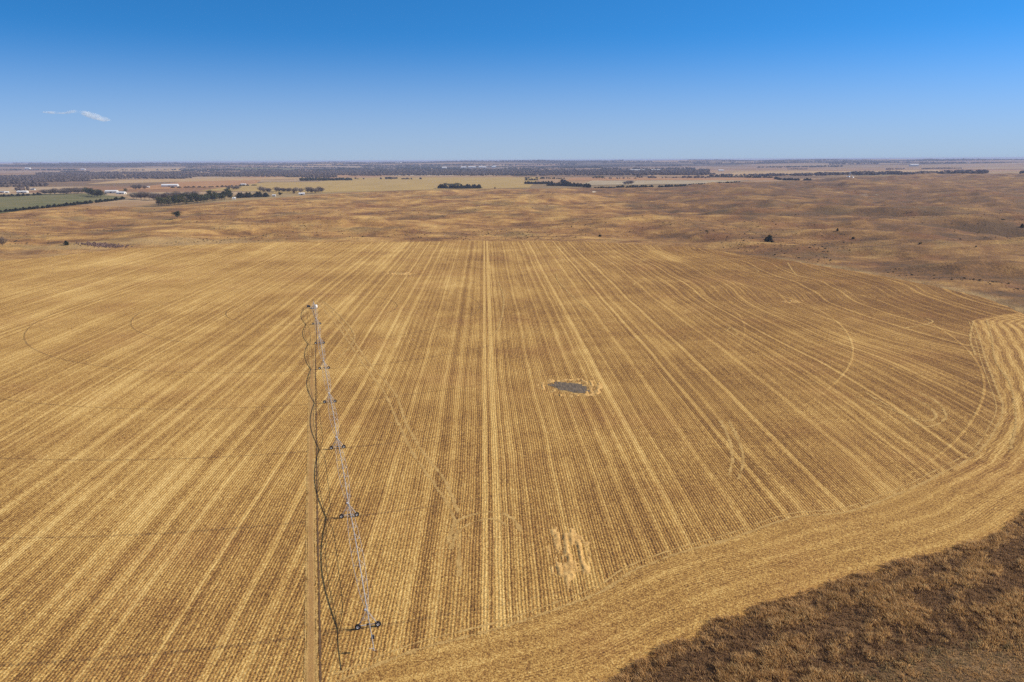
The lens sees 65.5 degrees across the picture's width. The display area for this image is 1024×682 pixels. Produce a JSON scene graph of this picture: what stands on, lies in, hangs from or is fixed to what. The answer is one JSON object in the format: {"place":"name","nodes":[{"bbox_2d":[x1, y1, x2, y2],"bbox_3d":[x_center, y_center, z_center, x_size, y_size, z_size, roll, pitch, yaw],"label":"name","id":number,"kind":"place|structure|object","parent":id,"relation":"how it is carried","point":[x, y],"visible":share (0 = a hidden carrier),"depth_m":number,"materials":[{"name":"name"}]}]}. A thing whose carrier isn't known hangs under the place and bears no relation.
{"place":"outdoors","nodes":[
{"label":"outdoors","id":0,"kind":"place"},
{"bbox_2d":[0,193,126,212],"bbox_3d":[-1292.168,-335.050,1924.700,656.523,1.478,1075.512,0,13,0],"label":"green field","id":1,"kind":"structure","parent":0,"point":[12,202],"depth_m":2047.38,"materials":[{"name":"green plant"}]},
{"bbox_2d":[108,168,179,170],"bbox_3d":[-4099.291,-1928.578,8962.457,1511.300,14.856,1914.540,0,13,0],"label":"stubble field","id":2,"kind":"structure","parent":0,"point":[152,169],"depth_m":9367.05,"materials":[{"name":"beige plant"}]},
{"bbox_2d":[118,177,259,190],"bbox_3d":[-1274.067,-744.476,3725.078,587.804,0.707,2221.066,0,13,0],"label":"stubble field","id":3,"kind":"structure","parent":0,"point":[207,184],"depth_m":3320.57,"materials":[{"name":"beige plant"}]},
{"bbox_2d":[161,184,178,186],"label":"barn","id":4,"kind":"structure","parent":3,"relation":"on","point":[169,185],"depth_m":3047.91,"materials":[{"name":"white metal"}]},
{"bbox_2d":[90,177,322,183],"bbox_3d":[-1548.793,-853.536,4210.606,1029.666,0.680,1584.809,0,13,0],"label":"stubble field","id":5,"kind":"structure","parent":0,"point":[178,180],"depth_m":4097.12,"materials":[{"name":"beige plant"}]},
{"bbox_2d":[235,167,295,169],"bbox_3d":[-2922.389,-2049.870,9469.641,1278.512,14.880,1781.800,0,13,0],"label":"green field","id":6,"kind":"structure","parent":0,"point":[266,168],"depth_m":9775.63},
{"bbox_2d":[306,360,315,681],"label":"path","id":7,"kind":"structure","parent":0,"point":[311,659],"depth_m":193.33,"materials":[{"name":"brown soil"}]},
{"bbox_2d":[294,164,341,164],"bbox_3d":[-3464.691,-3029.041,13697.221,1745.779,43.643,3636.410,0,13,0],"label":"stubble field","id":8,"kind":"structure","parent":0,"point":[316,164],"depth_m":12459.81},
{"bbox_2d":[322,300,355,359],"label":"combine track","id":9,"kind":"structure","parent":0,"point":[348,325],"depth_m":452.13,"materials":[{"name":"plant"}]},
{"bbox_2d":[490,282,504,335],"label":"combine track","id":10,"kind":"structure","parent":0,"point":[498,328],"depth_m":515.73,"materials":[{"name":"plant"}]},
{"bbox_2d":[0,241,1023,681],"bbox_3d":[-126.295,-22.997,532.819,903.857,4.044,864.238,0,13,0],"label":"field","id":11,"kind":"structure","parent":0,"point":[154,437],"depth_m":266.45,"materials":[{"name":"beige plant"}]},
{"bbox_2d":[304,310,311,681],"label":"pale edge","id":12,"kind":"object","parent":11,"relation":"on","point":[305,613],"visible":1,"depth_m":200.38,"materials":[{"name":"soil"}]},
{"bbox_2d":[312,312,317,681],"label":"pale edge","id":13,"kind":"object","parent":11,"relation":"on","point":[316,618],"visible":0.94,"depth_m":201.94,"materials":[{"name":"soil"}]},
{"bbox_2d":[313,311,321,681],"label":"dark rut","id":14,"kind":"structure","parent":11,"relation":"on","point":[320,666],"depth_m":196.51,"materials":[{"name":"brown soil"}]},
{"bbox_2d":[310,301,380,650],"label":"irrigation machine","id":15,"kind":"object","parent":11,"relation":"on","point":[376,623],"visible":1,"depth_m":215.55,"materials":[{"name":"metal"}]},
{"bbox_2d":[317,302,462,576],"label":"combine track","id":16,"kind":"structure","parent":11,"relation":"on","point":[458,561],"depth_m":253.76,"materials":[{"name":"beige plant"}]},
{"bbox_2d":[322,301,459,512],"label":"combine track","id":17,"kind":"structure","parent":11,"relation":"on","point":[455,506],"depth_m":279.68,"materials":[{"name":"beige plant"}]},
{"bbox_2d":[448,517,509,548],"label":"combine track","id":18,"kind":"structure","parent":11,"relation":"on","point":[452,545],"depth_m":207.94,"materials":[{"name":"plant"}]},
{"bbox_2d":[446,511,522,542],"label":"combine track","id":19,"kind":"structure","parent":11,"relation":"on","point":[453,525],"depth_m":210.94,"materials":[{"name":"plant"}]},
{"bbox_2d":[543,527,590,588],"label":"straw heaps","id":20,"kind":"object","parent":11,"relation":"on","point":[565,570],"visible":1,"depth_m":193.65,"materials":[{"name":"beige plant"}]},
{"bbox_2d":[537,378,602,396],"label":"straw heaps","id":21,"kind":"object","parent":11,"relation":"on","point":[598,388],"visible":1,"depth_m":337.57,"materials":[{"name":"beige plant"}]},
{"bbox_2d":[540,378,604,397],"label":"trampled straw","id":22,"kind":"object","parent":11,"relation":"on","point":[563,391],"visible":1,"depth_m":332.64,"materials":[{"name":"plant"}]},
{"bbox_2d":[332,322,996,675],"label":"combine track","id":23,"kind":"structure","parent":11,"relation":"on","point":[479,626],"depth_m":194.51,"materials":[{"name":"beige plant"}]},
{"bbox_2d":[336,323,1004,681],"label":"combine track","id":24,"kind":"structure","parent":11,"relation":"on","point":[610,586],"depth_m":194.48,"materials":[{"name":"plant"}]},
{"bbox_2d":[718,420,734,474],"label":"combine track","id":25,"kind":"structure","parent":11,"relation":"on","point":[732,451],"depth_m":266.35,"materials":[{"name":"beige plant"}]},
{"bbox_2d":[728,420,744,478],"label":"combine track","id":26,"kind":"structure","parent":11,"relation":"on","point":[741,449],"depth_m":264.47,"materials":[{"name":"beige plant"}]},
{"bbox_2d":[854,395,937,420],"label":"combine track","id":27,"kind":"structure","parent":11,"relation":"on","point":[935,414],"depth_m":301.89,"materials":[{"name":"beige plant"}]},
{"bbox_2d":[866,392,947,426],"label":"combine track","id":28,"kind":"structure","parent":11,"relation":"on","point":[945,413],"depth_m":300.84,"materials":[{"name":"beige plant"}]},
{"bbox_2d":[969,320,975,354],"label":"combine track","id":29,"kind":"structure","parent":11,"relation":"on","point":[971,344],"depth_m":433.07,"materials":[{"name":"beige plant"}]},
{"bbox_2d":[0,173,1023,681],"bbox_3d":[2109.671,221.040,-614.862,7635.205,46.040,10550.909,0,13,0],"label":"prairie","id":30,"kind":"structure","parent":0,"point":[880,231],"depth_m":1133.78,"materials":[{"name":"brown plant"}]},
{"bbox_2d":[0,237,7,245],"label":"bare tree","id":31,"kind":"object","parent":30,"relation":"on","point":[2,240],"visible":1,"depth_m":866.09,"materials":[{"name":"brown plant"}]},
{"bbox_2d":[76,241,132,247],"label":"thicket","id":32,"kind":"object","parent":30,"relation":"on","point":[103,244],"visible":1,"depth_m":894.18,"materials":[{"name":"plant"}]},
{"bbox_2d":[172,211,181,218],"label":"leafy tree","id":33,"kind":"object","parent":30,"relation":"on","point":[176,213],"visible":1,"depth_m":1306.28,"materials":[{"name":"green plant"}]},
{"bbox_2d":[9,180,1023,291],"bbox_3d":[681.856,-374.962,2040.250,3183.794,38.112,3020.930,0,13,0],"label":"prairie bushes","id":34,"kind":"object","parent":30,"relation":"on","point":[599,233],"visible":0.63,"depth_m":1044.36,"materials":[{"name":"brown plant"}]},
{"bbox_2d":[764,234,774,241],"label":"cedar tree","id":35,"kind":"object","parent":30,"relation":"on","point":[768,238],"visible":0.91,"depth_m":927.76,"materials":[{"name":"green plant"}]},
{"bbox_2d":[597,511,1023,681],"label":"tall grass","id":36,"kind":"structure","parent":30,"relation":"on","point":[967,570],"depth_m":163.98,"materials":[{"name":"brown plant"}]},
{"bbox_2d":[0,159,1023,207],"bbox_3d":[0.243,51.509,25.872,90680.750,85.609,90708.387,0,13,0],"label":"farmland","id":37,"kind":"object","parent":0,"point":[992,168],"visible":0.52,"depth_m":6939.52,"materials":[{"name":"brown plant"}]},
{"bbox_2d":[97,190,105,196],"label":"leafy tree","id":38,"kind":"object","parent":37,"relation":"on","point":[99,193],"visible":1,"depth_m":2162.46,"materials":[{"name":"green plant"}]},
{"bbox_2d":[105,190,117,192],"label":"barn","id":39,"kind":"structure","parent":37,"relation":"on","point":[110,191],"depth_m":2453.50,"materials":[{"name":"white metal"}]},
{"bbox_2d":[116,191,126,193],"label":"barn","id":40,"kind":"structure","parent":37,"relation":"on","point":[120,192],"depth_m":2385.24,"materials":[{"name":"white metal"}]},
{"bbox_2d":[153,196,163,204],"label":"leafy tree","id":41,"kind":"object","parent":37,"relation":"on","point":[158,201],"visible":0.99,"depth_m":1719.63,"materials":[{"name":"green plant"}]},
{"bbox_2d":[162,197,170,205],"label":"leafy tree","id":42,"kind":"object","parent":37,"relation":"on","point":[166,200],"visible":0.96,"depth_m":1736.72,"materials":[{"name":"green plant"}]},
{"bbox_2d":[171,196,177,204],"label":"leafy tree","id":43,"kind":"object","parent":37,"relation":"on","point":[173,198],"visible":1,"depth_m":1754.32,"materials":[{"name":"green plant"}]},
{"bbox_2d":[193,193,200,202],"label":"leafy tree","id":44,"kind":"object","parent":37,"relation":"on","point":[197,196],"visible":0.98,"depth_m":1834.29,"materials":[{"name":"green plant"}]},
{"bbox_2d":[219,190,228,199],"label":"leafy tree","id":45,"kind":"object","parent":37,"relation":"on","point":[225,192],"visible":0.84,"depth_m":1972.09,"materials":[{"name":"green plant"}]},
{"bbox_2d":[200,182,339,191],"bbox_3d":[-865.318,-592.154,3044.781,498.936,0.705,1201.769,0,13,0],"label":"pasture","id":46,"kind":"structure","parent":37,"relation":"attached to","point":[291,185],"depth_m":3024.88,"materials":[{"name":"beige plant"}]},
{"bbox_2d":[269,177,539,193],"bbox_3d":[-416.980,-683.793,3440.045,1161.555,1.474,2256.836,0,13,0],"label":"pasture","id":47,"kind":"structure","parent":37,"relation":"attached to","point":[383,184],"depth_m":3296.20,"materials":[{"name":"beige plant"}]},
{"bbox_2d":[0,163,842,180],"bbox_3d":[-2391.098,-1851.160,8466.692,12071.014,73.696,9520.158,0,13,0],"label":"evergreen woods","id":48,"kind":"object","parent":37,"relation":"on","point":[367,167],"visible":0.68,"depth_m":8170.46,"materials":[{"name":"green plant"}]},
{"bbox_2d":[0,167,1023,190],"bbox_3d":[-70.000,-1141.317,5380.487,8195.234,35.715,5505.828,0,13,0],"label":"bare woods","id":49,"kind":"object","parent":37,"relation":"on","point":[24,179],"visible":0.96,"depth_m":5076.57,"materials":[{"name":"plant"}]},
{"bbox_2d":[0,158,1023,167],"bbox_3d":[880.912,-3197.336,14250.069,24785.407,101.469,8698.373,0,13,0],"label":"horizon woods","id":50,"kind":"object","parent":37,"relation":"on","point":[571,162],"visible":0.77,"depth_m":11743.03,"materials":[{"name":"grey plant"}]},
{"bbox_2d":[0,0,1023,162],"label":"sky","id":51,"kind":"structure","parent":0,"point":[82,81],"materials":[{"name":"blue"}]},
{"bbox_2d":[548,381,589,392],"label":"bare ground","id":52,"kind":"structure","parent":0,"point":[573,387],"depth_m":336.85,"materials":[{"name":"grey soil"}]},
{"bbox_2d":[556,273,591,311],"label":"combine track","id":53,"kind":"structure","parent":0,"point":[571,295],"depth_m":569.46,"materials":[{"name":"beige plant"}]},
{"bbox_2d":[583,180,748,184],"bbox_3d":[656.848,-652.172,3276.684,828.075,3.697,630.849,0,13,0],"label":"straw field","id":54,"kind":"structure","parent":0,"point":[642,182],"depth_m":3313.46,"materials":[{"name":"beige plant"}]},
{"bbox_2d":[566,177,781,180],"bbox_3d":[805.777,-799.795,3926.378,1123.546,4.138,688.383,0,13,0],"label":"stubble field","id":55,"kind":"structure","parent":0,"point":[603,179],"depth_m":3862.05,"materials":[{"name":"beige plant"}]},
{"bbox_2d":[730,170,943,175],"bbox_3d":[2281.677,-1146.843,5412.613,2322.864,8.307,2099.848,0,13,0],"label":"stubble field","id":56,"kind":"structure","parent":0,"point":[764,172],"depth_m":5815.94,"materials":[{"name":"beige plant"}]},
{"bbox_2d":[986,320,1017,448],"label":"combine track","id":57,"kind":"structure","parent":0,"point":[1015,408],"depth_m":320.25,"materials":[{"name":"beige plant"}]}
]}

